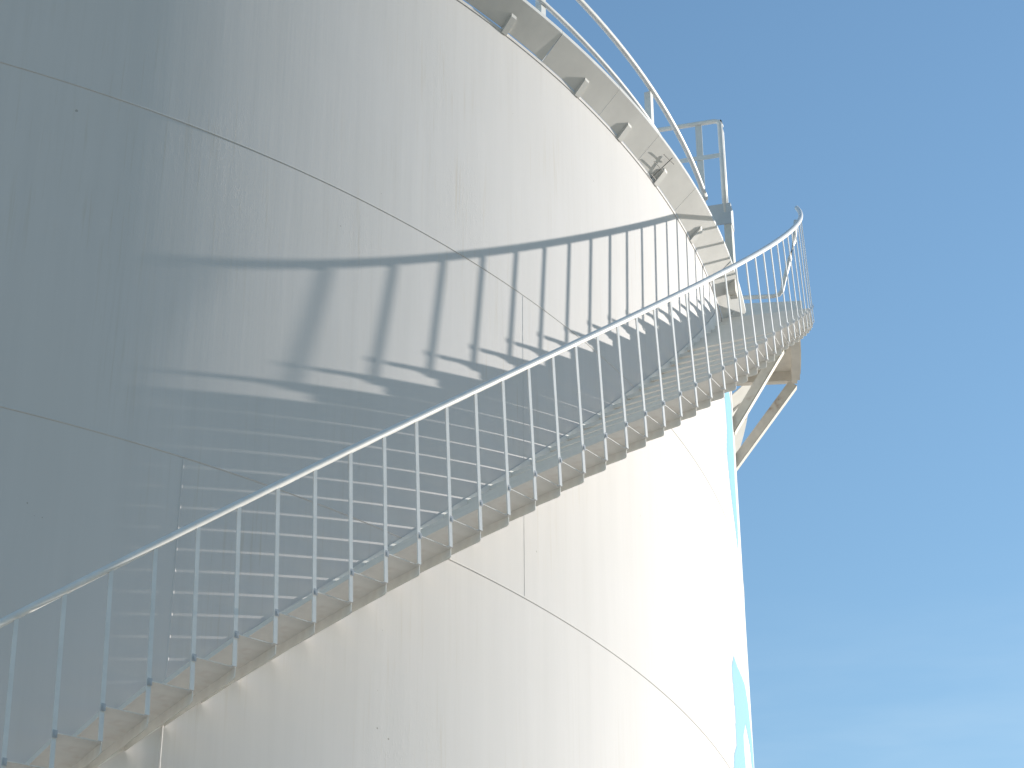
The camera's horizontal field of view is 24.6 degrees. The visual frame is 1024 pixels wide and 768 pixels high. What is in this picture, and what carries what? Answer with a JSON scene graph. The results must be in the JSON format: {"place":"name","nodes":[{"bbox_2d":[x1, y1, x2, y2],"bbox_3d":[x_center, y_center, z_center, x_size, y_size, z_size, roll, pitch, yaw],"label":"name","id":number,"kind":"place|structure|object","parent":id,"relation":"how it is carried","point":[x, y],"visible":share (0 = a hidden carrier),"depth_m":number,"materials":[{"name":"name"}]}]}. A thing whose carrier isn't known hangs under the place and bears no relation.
{"place":"outdoors","nodes":[
{"label":"outdoors","id":0,"kind":"place"},
{"bbox_2d":[463,0,1023,767],"label":"sky","id":1,"kind":"structure","parent":0,"point":[881,509],"materials":[{"name":"blue"}]},
{"label":"ground","id":2,"kind":"structure","parent":0,"visible":0},
{"bbox_2d":[0,0,753,767],"bbox_3d":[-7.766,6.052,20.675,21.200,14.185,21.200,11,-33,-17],"label":"storage tank","id":3,"kind":"object","parent":2,"relation":"on","point":[248,246],"visible":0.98,"depth_m":15.80,"materials":[{"name":"white metal"}]},
{"bbox_2d":[0,206,813,767],"bbox_3d":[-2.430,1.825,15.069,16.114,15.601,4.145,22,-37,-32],"label":"spiral staircase","id":4,"kind":"structure","parent":3,"relation":"attached to","point":[756,348],"depth_m":14.99,"materials":[{"name":"white metal"}]},
{"bbox_2d":[535,0,707,200],"bbox_3d":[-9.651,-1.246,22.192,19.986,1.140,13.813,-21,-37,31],"label":"roof guard rail","id":5,"kind":"object","parent":3,"relation":"attached to","point":[541,6],"visible":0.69,"depth_m":20.52,"materials":[{"name":"white metal"}]},
{"bbox_2d":[634,119,737,298],"bbox_3d":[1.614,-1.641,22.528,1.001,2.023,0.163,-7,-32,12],"label":"roof platform","id":6,"kind":"structure","parent":3,"relation":"on","point":[722,213],"depth_m":22.56,"materials":[{"name":"grey paint"}]}
]}

